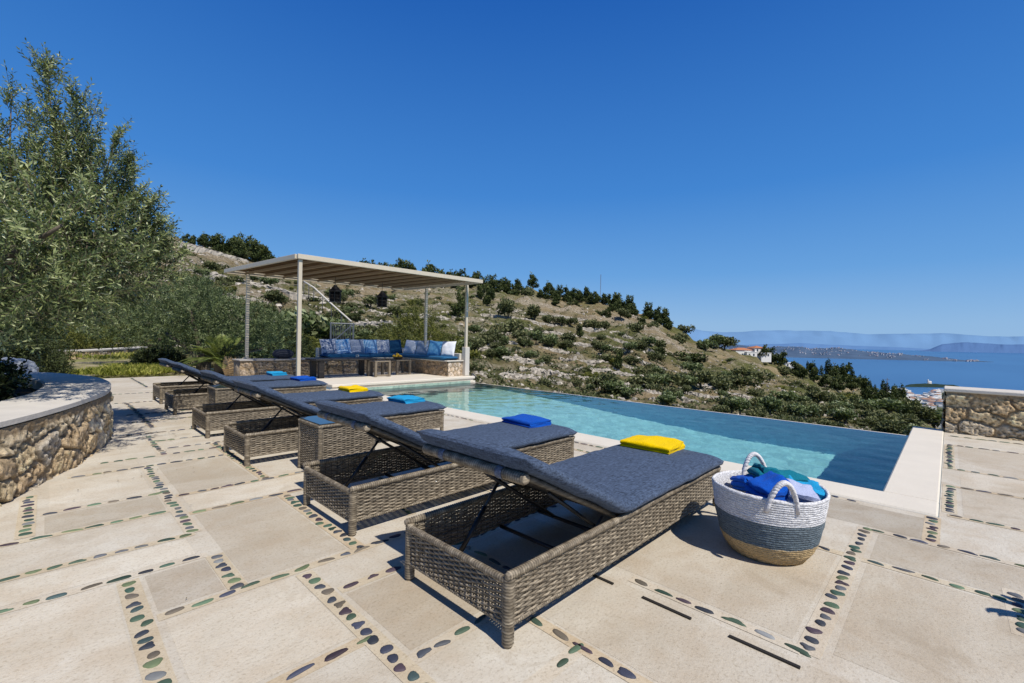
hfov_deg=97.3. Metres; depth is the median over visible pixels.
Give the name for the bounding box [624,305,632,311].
ridge pine
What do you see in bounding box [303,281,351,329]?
stair handrail
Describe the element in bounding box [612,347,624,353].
hillside olive
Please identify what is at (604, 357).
hillside bush
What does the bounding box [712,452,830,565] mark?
straw basket
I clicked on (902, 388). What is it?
cypress
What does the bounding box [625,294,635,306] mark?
ridge pine
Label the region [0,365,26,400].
bedding plant
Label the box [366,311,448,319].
terrace wall
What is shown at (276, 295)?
hillside olive
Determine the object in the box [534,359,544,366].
hillside olive
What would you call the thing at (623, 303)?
ridge pine
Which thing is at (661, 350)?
hillside bush
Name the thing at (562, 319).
hillside olive
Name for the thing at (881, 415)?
hillside olive
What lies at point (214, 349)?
cycad palm
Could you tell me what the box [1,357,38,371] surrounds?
boulder
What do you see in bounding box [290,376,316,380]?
folded towel
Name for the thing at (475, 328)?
hillside olive
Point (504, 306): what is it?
hillside olive
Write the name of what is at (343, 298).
hillside olive
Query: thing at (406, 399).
folded towel
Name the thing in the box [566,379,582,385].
hillside bush
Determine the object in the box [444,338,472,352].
hillside olive
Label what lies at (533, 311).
hillside olive
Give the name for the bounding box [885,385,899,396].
ridge pine
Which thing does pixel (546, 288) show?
ridge pine
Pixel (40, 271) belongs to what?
olive tree
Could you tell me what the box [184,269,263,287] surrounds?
terrace wall
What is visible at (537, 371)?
terrace wall
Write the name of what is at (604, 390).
hillside bush
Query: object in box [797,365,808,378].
ridge pine
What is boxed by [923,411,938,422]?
hillside olive
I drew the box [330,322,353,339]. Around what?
metal gate
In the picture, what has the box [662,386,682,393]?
hillside bush
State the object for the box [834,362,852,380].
ridge pine
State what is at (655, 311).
ridge pine
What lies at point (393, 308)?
hillside olive
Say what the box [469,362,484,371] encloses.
hillside olive
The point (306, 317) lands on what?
hillside olive
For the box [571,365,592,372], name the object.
hillside bush
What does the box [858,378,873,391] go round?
ridge pine
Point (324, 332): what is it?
hillside olive
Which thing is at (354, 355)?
seat cushion
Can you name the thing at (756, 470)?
towel
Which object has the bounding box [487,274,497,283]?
ridge pine
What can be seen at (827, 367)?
cypress
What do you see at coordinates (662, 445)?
folded towel
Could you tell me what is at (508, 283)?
ridge pine
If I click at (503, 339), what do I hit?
hillside olive
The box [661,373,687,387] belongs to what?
hillside olive
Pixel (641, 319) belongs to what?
ridge pine
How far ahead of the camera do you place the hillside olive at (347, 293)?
136.15 m
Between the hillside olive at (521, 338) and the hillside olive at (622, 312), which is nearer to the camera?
the hillside olive at (521, 338)
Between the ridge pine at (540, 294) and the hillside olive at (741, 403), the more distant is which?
the ridge pine at (540, 294)
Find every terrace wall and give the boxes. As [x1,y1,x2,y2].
[178,241,248,262]
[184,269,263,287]
[203,289,296,303]
[210,277,332,303]
[354,319,392,328]
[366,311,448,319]
[478,347,522,351]
[480,314,553,326]
[481,355,544,364]
[497,340,569,353]
[499,372,557,384]
[514,310,585,320]
[519,366,604,380]
[525,327,579,336]
[559,357,637,373]
[574,342,632,352]
[574,367,634,375]
[582,327,634,338]
[595,386,698,402]
[599,354,673,371]
[613,339,652,352]
[641,384,723,399]
[695,384,716,389]
[696,389,752,400]
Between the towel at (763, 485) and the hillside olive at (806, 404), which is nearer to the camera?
the towel at (763, 485)
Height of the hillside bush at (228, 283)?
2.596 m
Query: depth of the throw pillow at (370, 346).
13.55 m
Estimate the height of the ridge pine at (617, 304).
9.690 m
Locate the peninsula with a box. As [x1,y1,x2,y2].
[720,344,987,361]
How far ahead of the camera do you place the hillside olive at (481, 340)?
81.92 m
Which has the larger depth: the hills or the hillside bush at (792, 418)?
the hills
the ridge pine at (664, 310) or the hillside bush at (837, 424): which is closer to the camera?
the hillside bush at (837, 424)
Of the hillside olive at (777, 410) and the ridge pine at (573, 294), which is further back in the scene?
the ridge pine at (573, 294)
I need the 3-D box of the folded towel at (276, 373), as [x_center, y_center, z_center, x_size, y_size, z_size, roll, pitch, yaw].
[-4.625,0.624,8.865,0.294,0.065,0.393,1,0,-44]
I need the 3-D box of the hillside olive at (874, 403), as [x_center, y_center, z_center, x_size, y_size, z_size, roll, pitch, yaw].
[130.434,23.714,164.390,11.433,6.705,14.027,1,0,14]
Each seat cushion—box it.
[319,353,395,357]
[393,353,457,359]
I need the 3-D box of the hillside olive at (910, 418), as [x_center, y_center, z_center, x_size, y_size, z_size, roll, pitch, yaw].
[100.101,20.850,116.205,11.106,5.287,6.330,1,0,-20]
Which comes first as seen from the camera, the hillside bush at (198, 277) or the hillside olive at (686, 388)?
the hillside olive at (686, 388)
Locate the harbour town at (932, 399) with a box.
[888,388,943,426]
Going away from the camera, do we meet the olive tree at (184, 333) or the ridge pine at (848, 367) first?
the olive tree at (184, 333)
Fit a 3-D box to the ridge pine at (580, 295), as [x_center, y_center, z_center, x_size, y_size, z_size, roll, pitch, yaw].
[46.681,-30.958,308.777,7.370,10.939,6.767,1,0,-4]
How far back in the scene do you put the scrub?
93.83 m
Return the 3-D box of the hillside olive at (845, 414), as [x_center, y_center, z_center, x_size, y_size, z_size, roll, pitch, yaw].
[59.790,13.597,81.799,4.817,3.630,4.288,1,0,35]
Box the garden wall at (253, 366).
[232,357,327,375]
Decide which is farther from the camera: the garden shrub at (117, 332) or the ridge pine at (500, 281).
the ridge pine at (500, 281)
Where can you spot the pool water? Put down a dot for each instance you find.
(860, 458)
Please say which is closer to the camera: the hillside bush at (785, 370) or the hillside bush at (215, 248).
the hillside bush at (215, 248)
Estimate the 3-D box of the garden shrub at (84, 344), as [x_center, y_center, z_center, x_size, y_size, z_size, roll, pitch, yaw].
[-24.280,-0.163,24.996,4.611,2.056,5.007,1,0,44]
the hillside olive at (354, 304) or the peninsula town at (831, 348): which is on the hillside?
the hillside olive at (354, 304)
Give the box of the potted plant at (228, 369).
[218,342,244,375]
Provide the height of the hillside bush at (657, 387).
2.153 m
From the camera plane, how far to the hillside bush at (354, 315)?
74.92 m
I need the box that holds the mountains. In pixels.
[678,327,1023,348]
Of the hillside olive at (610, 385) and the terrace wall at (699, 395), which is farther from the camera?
the terrace wall at (699, 395)
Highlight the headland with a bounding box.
[922,342,1023,352]
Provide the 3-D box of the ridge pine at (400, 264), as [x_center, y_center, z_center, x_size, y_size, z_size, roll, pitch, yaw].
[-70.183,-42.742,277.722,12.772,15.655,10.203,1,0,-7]
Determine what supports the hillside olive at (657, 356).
on the hillside
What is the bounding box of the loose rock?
[163,247,863,429]
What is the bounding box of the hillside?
[13,228,938,432]
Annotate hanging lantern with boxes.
[328,277,341,302]
[376,282,388,306]
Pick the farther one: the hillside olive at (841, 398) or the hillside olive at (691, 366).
the hillside olive at (841, 398)
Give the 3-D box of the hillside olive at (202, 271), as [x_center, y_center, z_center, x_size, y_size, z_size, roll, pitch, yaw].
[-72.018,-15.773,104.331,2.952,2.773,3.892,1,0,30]
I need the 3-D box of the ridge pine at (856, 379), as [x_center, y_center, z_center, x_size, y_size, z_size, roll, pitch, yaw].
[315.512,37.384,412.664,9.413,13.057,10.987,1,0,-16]
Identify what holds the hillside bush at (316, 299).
on the hillside
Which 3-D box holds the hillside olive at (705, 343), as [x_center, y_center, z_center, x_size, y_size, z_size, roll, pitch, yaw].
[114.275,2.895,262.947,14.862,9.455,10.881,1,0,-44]
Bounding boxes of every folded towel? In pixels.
[266,371,287,375]
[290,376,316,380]
[338,385,367,391]
[387,395,424,403]
[501,414,550,427]
[620,435,684,454]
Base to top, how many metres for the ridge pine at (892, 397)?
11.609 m
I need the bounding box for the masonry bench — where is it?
[316,347,469,375]
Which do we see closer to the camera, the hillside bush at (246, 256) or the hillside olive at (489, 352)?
the hillside olive at (489, 352)
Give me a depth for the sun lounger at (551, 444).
3.06 m
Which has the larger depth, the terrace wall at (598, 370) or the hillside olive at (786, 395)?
the hillside olive at (786, 395)
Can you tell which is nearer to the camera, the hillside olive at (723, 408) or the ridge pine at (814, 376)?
the hillside olive at (723, 408)
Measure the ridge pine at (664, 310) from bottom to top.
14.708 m
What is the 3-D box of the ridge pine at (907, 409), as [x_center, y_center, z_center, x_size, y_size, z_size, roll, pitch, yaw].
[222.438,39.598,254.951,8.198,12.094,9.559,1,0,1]
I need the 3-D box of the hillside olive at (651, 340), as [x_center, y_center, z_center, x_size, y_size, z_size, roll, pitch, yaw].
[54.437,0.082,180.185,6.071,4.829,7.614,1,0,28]
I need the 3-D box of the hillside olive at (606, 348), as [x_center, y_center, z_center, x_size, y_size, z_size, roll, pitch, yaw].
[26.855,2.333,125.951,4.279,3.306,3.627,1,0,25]
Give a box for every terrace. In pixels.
[0,376,1023,682]
[303,371,474,388]
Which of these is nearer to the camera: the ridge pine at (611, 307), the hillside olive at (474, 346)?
the hillside olive at (474, 346)
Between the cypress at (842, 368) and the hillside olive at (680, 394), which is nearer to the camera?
the hillside olive at (680, 394)
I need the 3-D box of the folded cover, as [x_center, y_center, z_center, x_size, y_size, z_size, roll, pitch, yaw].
[-5.913,0.320,11.652,0.358,0.240,0.478,1,0,44]
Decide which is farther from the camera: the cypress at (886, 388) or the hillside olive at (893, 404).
the cypress at (886, 388)
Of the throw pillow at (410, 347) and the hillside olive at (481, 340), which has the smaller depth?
the throw pillow at (410, 347)
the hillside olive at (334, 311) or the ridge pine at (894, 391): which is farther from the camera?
the ridge pine at (894, 391)
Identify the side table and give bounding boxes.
[207,385,256,408]
[297,416,374,467]
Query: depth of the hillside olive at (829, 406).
85.93 m
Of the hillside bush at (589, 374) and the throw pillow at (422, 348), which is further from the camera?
the hillside bush at (589, 374)
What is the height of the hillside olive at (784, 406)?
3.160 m
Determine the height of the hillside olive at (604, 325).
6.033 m
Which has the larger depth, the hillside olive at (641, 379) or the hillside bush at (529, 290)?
the hillside bush at (529, 290)
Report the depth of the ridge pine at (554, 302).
288.03 m
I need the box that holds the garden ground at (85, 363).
[68,358,213,378]
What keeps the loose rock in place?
on the hillside
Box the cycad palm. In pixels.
[179,333,244,374]
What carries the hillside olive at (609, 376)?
on the hillside
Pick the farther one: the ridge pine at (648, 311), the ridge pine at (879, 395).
the ridge pine at (648, 311)
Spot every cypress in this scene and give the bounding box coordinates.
[818,365,823,375]
[823,358,832,376]
[840,363,845,380]
[849,368,855,381]
[883,381,889,392]
[898,383,907,399]
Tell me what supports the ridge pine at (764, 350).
on the hillside
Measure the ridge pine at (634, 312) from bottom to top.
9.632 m
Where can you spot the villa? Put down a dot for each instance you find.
(754, 351)
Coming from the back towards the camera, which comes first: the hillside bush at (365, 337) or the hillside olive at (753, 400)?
the hillside olive at (753, 400)
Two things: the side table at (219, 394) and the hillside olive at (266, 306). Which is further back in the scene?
the hillside olive at (266, 306)
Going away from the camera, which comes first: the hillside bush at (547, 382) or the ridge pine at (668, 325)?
the hillside bush at (547, 382)
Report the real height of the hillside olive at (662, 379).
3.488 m
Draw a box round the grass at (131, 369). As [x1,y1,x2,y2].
[56,349,191,375]
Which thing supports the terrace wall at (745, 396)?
on the hillside
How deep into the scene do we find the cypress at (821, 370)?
388.68 m
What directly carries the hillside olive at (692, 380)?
on the hillside
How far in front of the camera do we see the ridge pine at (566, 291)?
310.27 m
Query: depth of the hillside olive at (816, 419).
70.00 m
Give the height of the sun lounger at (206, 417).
0.715 m
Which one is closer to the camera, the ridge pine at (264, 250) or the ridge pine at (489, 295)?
the ridge pine at (264, 250)
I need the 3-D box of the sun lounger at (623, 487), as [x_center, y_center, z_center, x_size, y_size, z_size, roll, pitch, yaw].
[0.493,0.787,2.674,0.754,0.715,2.167,1,0,44]
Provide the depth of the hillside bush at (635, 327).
228.48 m
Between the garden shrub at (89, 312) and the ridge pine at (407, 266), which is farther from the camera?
the ridge pine at (407, 266)
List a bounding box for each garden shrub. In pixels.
[0,326,70,372]
[1,318,81,373]
[1,330,77,373]
[6,300,104,336]
[6,314,81,364]
[28,292,151,333]
[36,321,132,349]
[69,323,161,345]
[127,345,192,364]
[220,323,315,358]
[259,333,320,357]
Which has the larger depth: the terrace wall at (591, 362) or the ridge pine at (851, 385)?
the ridge pine at (851, 385)
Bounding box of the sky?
[0,0,1023,336]
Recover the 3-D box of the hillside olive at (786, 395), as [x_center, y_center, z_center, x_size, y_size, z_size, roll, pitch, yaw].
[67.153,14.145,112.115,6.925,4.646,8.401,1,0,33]
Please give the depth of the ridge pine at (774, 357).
310.00 m
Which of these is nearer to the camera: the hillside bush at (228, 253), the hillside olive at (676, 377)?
the hillside olive at (676, 377)
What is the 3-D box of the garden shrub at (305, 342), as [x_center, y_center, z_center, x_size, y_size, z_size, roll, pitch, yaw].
[-9.124,0.164,17.027,3.170,2.046,3.290,1,0,44]
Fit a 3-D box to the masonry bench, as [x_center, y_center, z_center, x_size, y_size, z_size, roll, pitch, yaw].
[-3.386,0.521,12.754,3.200,0.799,2.995,1,0,44]
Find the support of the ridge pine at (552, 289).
on the hillside
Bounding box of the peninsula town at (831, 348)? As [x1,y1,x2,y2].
[732,346,978,361]
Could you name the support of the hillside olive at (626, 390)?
on the hillside
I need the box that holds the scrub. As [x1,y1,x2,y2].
[161,243,925,430]
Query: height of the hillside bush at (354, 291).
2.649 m
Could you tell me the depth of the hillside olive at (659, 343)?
188.72 m
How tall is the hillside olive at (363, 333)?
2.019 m
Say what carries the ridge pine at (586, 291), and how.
on the hillside
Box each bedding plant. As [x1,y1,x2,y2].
[0,355,31,389]
[0,355,33,398]
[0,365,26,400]
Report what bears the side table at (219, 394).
on the terrace at (182, 552)
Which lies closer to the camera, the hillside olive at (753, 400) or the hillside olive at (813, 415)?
the hillside olive at (753, 400)
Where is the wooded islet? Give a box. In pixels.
[905,383,958,387]
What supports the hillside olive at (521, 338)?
on the hillside
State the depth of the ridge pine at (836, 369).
402.93 m
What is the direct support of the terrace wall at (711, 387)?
on the hillside
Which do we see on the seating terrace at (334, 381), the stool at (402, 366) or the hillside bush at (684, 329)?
the stool at (402, 366)
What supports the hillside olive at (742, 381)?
on the hillside
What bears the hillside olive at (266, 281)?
on the hillside
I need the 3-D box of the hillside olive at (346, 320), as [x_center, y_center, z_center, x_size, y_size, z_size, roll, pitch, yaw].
[-14.538,-0.629,35.926,4.118,2.967,2.915,1,0,-29]
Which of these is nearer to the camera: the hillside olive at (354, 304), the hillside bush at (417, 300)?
the hillside olive at (354, 304)
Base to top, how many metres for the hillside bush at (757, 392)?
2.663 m
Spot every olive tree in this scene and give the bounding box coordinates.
[0,38,200,370]
[67,271,222,353]
[106,269,295,369]
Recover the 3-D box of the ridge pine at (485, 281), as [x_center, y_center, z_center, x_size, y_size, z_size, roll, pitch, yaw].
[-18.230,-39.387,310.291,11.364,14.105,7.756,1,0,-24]
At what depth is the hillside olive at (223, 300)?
57.77 m
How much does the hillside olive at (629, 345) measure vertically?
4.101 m
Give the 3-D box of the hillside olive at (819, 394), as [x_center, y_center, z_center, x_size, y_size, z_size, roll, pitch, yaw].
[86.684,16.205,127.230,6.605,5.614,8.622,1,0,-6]
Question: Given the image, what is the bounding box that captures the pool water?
[372,382,907,490]
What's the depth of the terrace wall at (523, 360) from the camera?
88.30 m
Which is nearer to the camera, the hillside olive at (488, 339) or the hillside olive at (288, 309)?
the hillside olive at (288, 309)
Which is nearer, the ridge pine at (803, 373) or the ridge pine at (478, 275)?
the ridge pine at (803, 373)
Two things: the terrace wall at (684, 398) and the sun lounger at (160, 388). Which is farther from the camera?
the terrace wall at (684, 398)
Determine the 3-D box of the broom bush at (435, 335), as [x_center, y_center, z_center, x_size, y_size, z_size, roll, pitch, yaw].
[-4.216,-0.150,19.096,4.351,3.487,2.769,1,0,-1]
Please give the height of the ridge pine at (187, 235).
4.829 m
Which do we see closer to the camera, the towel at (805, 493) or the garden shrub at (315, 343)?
the towel at (805, 493)
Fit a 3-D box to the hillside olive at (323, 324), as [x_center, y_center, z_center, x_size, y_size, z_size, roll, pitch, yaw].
[-11.294,-0.278,25.964,4.199,2.546,3.066,1,0,-21]
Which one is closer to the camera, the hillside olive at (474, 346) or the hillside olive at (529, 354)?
the hillside olive at (474, 346)
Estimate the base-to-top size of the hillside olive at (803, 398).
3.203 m
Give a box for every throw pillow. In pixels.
[319,339,337,354]
[335,339,351,353]
[349,339,364,353]
[363,339,377,353]
[377,340,389,352]
[389,340,402,352]
[403,340,416,353]
[416,340,428,354]
[427,340,442,354]
[441,341,456,355]
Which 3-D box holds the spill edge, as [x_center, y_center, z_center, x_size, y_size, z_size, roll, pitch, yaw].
[1.998,2.276,9.427,9.460,2.136,0.158,1,0,44]
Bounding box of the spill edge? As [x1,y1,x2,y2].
[474,382,908,435]
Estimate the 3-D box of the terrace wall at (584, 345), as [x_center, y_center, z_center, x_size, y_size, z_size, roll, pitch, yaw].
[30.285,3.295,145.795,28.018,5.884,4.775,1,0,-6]
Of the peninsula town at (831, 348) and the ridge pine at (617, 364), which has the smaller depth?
the ridge pine at (617, 364)
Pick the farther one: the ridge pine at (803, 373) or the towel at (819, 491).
the ridge pine at (803, 373)
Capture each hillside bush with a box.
[196,276,217,285]
[204,247,218,250]
[211,275,225,282]
[216,262,229,268]
[218,251,234,255]
[220,280,235,285]
[242,251,250,258]
[249,311,269,319]
[276,294,289,303]
[306,296,319,301]
[333,311,360,321]
[345,288,360,294]
[352,335,369,339]
[415,298,424,304]
[440,332,460,340]
[457,349,482,358]
[482,349,502,358]
[483,372,508,382]
[489,317,524,332]
[520,287,534,295]
[538,376,556,386]
[563,390,583,395]
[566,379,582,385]
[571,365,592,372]
[582,318,598,327]
[582,371,599,376]
[595,308,612,317]
[596,334,606,339]
[600,387,621,394]
[601,353,614,361]
[617,322,643,331]
[627,383,640,387]
[630,365,665,374]
[640,321,659,326]
[645,382,667,391]
[650,346,665,353]
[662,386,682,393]
[667,332,689,343]
[671,351,708,363]
[676,325,694,333]
[741,409,765,417]
[746,387,765,397]
[750,404,767,414]
[775,365,791,375]
[776,413,811,422]
[778,379,805,387]
[802,384,819,390]
[822,419,841,426]
[834,391,853,398]
[838,416,878,427]
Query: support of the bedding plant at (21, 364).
in the stone planter at (76, 430)
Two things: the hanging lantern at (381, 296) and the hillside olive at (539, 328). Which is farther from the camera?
the hillside olive at (539, 328)
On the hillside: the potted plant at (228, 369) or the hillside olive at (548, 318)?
the hillside olive at (548, 318)
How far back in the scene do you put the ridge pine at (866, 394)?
241.58 m
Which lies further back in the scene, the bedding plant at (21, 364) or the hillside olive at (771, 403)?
the hillside olive at (771, 403)
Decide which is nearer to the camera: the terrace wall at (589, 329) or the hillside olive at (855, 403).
the hillside olive at (855, 403)
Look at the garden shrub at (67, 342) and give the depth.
14.93 m
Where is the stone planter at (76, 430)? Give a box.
[0,372,113,506]
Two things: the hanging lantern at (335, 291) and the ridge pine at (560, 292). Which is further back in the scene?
the ridge pine at (560, 292)
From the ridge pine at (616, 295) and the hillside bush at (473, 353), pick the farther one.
the ridge pine at (616, 295)
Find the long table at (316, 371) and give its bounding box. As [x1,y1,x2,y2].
[305,357,377,377]
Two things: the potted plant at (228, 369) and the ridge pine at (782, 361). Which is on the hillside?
the ridge pine at (782, 361)
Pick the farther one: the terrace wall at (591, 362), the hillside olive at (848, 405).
the hillside olive at (848, 405)
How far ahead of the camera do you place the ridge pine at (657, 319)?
288.51 m
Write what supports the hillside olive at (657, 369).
on the hillside
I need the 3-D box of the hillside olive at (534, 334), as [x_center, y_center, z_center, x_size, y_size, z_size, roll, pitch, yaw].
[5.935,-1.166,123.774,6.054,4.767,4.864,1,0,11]
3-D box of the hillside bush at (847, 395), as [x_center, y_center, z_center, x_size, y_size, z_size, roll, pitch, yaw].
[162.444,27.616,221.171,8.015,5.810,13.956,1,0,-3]
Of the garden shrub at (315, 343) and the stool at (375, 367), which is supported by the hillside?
the garden shrub at (315, 343)
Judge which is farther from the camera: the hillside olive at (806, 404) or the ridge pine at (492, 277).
the ridge pine at (492, 277)
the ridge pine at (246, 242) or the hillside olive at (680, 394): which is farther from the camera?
the ridge pine at (246, 242)
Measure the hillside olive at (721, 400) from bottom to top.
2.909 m
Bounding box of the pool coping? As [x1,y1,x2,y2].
[330,388,943,516]
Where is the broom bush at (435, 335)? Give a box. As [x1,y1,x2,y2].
[367,297,461,352]
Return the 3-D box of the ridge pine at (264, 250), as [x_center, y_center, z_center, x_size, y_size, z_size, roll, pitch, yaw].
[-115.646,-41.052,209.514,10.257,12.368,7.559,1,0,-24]
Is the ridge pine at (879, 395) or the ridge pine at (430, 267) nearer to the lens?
the ridge pine at (879, 395)
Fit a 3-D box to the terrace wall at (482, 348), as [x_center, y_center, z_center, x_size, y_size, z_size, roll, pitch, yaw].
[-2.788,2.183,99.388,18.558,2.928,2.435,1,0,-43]
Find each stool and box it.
[367,360,390,376]
[389,359,410,374]
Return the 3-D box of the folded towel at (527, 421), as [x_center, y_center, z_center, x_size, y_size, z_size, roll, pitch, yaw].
[0.138,0.740,4.253,0.296,0.066,0.392,1,0,-42]
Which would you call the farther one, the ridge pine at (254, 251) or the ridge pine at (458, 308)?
the ridge pine at (254, 251)
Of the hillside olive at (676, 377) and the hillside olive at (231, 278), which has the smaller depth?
the hillside olive at (676, 377)
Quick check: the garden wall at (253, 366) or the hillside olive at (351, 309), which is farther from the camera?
the hillside olive at (351, 309)
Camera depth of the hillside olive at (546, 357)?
93.42 m
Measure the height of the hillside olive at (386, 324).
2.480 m
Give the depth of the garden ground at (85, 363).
16.06 m
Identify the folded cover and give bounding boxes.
[272,349,293,358]
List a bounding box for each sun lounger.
[153,358,294,403]
[164,362,326,414]
[192,370,383,437]
[223,379,446,466]
[303,400,576,536]
[404,429,723,648]
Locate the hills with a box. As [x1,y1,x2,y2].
[744,343,928,350]
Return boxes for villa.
[729,346,770,361]
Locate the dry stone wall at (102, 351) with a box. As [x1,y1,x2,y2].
[56,346,146,358]
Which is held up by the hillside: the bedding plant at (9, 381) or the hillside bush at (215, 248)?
the hillside bush at (215, 248)
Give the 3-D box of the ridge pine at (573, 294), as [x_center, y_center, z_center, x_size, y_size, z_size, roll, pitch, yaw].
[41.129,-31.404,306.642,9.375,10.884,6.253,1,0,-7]
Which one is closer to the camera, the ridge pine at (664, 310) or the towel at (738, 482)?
the towel at (738, 482)
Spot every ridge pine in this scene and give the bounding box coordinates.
[181,233,189,242]
[186,234,196,244]
[195,231,212,246]
[206,232,222,247]
[212,234,226,251]
[222,235,238,252]
[226,237,246,256]
[237,232,253,249]
[242,238,264,260]
[257,241,272,259]
[393,259,405,267]
[395,257,414,268]
[425,260,434,272]
[433,268,444,287]
[450,290,468,316]
[453,268,465,276]
[472,271,480,278]
[476,284,483,298]
[477,274,489,288]
[482,284,495,305]
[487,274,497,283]
[487,279,496,289]
[494,283,502,291]
[497,279,509,293]
[502,277,514,292]
[514,278,523,289]
[527,272,539,287]
[536,290,543,297]
[542,280,551,293]
[543,292,550,298]
[549,285,557,294]
[551,298,559,304]
[556,284,563,294]
[562,284,570,296]
[566,288,577,299]
[575,289,584,301]
[576,323,583,337]
[583,286,590,296]
[587,292,597,303]
[600,293,609,303]
[607,303,616,311]
[610,292,622,303]
[611,350,623,369]
[613,299,620,311]
[615,298,626,306]
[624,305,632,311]
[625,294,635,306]
[630,304,637,315]
[637,317,645,323]
[642,301,653,317]
[651,306,661,315]
[651,313,661,323]
[659,307,670,324]
[664,317,673,329]
[758,344,767,355]
[767,346,781,363]
[774,349,787,365]
[792,362,801,377]
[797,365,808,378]
[807,366,819,381]
[808,360,818,372]
[817,373,831,387]
[829,362,842,379]
[829,375,846,391]
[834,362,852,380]
[844,375,859,390]
[849,393,859,408]
[853,375,862,384]
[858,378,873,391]
[859,385,874,399]
[872,387,886,400]
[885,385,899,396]
[887,395,903,411]
[896,400,915,416]
[925,419,940,426]
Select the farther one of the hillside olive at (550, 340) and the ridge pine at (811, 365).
the ridge pine at (811, 365)
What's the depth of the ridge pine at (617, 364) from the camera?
93.75 m
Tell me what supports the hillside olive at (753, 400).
on the hillside
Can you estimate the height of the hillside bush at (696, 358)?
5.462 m
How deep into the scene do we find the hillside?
165.84 m
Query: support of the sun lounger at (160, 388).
on the terrace at (182, 552)
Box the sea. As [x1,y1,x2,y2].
[786,348,1023,394]
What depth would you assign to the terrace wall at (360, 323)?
76.86 m
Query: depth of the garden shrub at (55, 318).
30.17 m
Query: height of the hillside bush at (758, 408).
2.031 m
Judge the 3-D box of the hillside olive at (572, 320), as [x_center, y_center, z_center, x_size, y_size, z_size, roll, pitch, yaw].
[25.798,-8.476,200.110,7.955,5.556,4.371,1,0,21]
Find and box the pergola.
[224,254,482,375]
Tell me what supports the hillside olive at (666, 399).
on the hillside
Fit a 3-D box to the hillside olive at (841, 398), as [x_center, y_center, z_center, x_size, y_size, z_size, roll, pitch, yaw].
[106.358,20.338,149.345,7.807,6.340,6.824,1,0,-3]
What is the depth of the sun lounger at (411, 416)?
4.37 m
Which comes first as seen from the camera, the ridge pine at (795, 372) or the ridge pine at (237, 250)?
the ridge pine at (237, 250)
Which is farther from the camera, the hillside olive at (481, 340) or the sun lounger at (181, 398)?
the hillside olive at (481, 340)
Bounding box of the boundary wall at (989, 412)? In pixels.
[941,386,1023,440]
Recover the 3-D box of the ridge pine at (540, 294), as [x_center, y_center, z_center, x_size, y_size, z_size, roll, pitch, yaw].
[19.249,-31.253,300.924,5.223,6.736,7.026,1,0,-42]
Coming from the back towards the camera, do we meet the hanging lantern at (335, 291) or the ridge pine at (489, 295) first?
the ridge pine at (489, 295)
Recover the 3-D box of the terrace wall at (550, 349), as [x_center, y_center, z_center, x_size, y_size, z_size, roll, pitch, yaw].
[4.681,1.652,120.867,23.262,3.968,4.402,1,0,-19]
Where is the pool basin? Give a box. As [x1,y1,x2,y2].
[366,380,469,389]
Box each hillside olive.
[191,267,211,277]
[200,286,226,294]
[201,261,220,270]
[204,294,229,306]
[225,275,242,282]
[250,276,259,280]
[254,301,277,316]
[257,277,280,284]
[260,289,285,302]
[270,306,328,337]
[278,308,296,315]
[285,315,351,338]
[304,315,355,339]
[323,315,357,331]
[324,288,329,297]
[328,309,349,317]
[339,293,347,303]
[341,289,353,296]
[344,306,357,311]
[345,301,363,308]
[354,324,377,336]
[356,328,373,337]
[361,295,376,308]
[368,326,386,336]
[378,322,391,327]
[385,305,404,317]
[386,294,396,299]
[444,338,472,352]
[463,338,483,350]
[468,324,484,332]
[468,336,486,347]
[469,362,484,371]
[477,328,501,341]
[482,334,496,346]
[483,348,495,358]
[488,341,502,348]
[493,346,514,358]
[495,335,509,346]
[496,298,516,318]
[509,330,529,338]
[516,336,530,347]
[518,339,530,345]
[523,329,543,343]
[523,350,539,358]
[525,304,540,320]
[532,327,544,332]
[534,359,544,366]
[537,333,558,340]
[539,335,558,347]
[539,354,552,362]
[541,314,554,323]
[552,316,566,325]
[553,339,573,349]
[558,332,577,342]
[563,316,578,326]
[584,372,619,392]
[586,384,594,389]
[593,341,607,352]
[594,320,610,329]
[599,379,625,391]
[600,344,615,352]
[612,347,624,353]
[616,308,630,318]
[618,385,644,398]
[622,342,637,351]
[623,355,644,365]
[624,374,658,385]
[637,341,648,350]
[640,336,656,345]
[646,351,666,361]
[648,372,671,385]
[652,366,664,373]
[653,339,667,347]
[655,394,677,405]
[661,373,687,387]
[661,389,683,400]
[672,374,697,386]
[679,362,703,374]
[681,384,692,394]
[688,369,713,386]
[695,338,718,351]
[708,374,738,390]
[709,333,727,348]
[711,404,730,412]
[714,394,737,413]
[717,390,729,395]
[719,336,739,350]
[723,396,751,414]
[725,374,764,388]
[730,367,775,382]
[747,397,763,406]
[753,406,782,413]
[756,395,782,414]
[768,390,798,400]
[779,403,795,416]
[787,402,821,416]
[788,401,827,418]
[796,395,811,401]
[798,394,820,402]
[803,389,836,403]
[806,407,822,417]
[810,417,827,421]
[815,419,833,425]
[817,402,847,416]
[824,400,854,409]
[825,395,844,402]
[826,407,857,423]
[847,396,886,411]
[847,400,858,409]
[858,404,872,410]
[860,409,908,426]
[873,420,903,433]
[877,397,906,413]
[892,412,924,427]
[898,398,922,411]
[899,428,911,434]
[901,423,918,429]
[913,406,935,420]
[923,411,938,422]
[933,407,941,428]

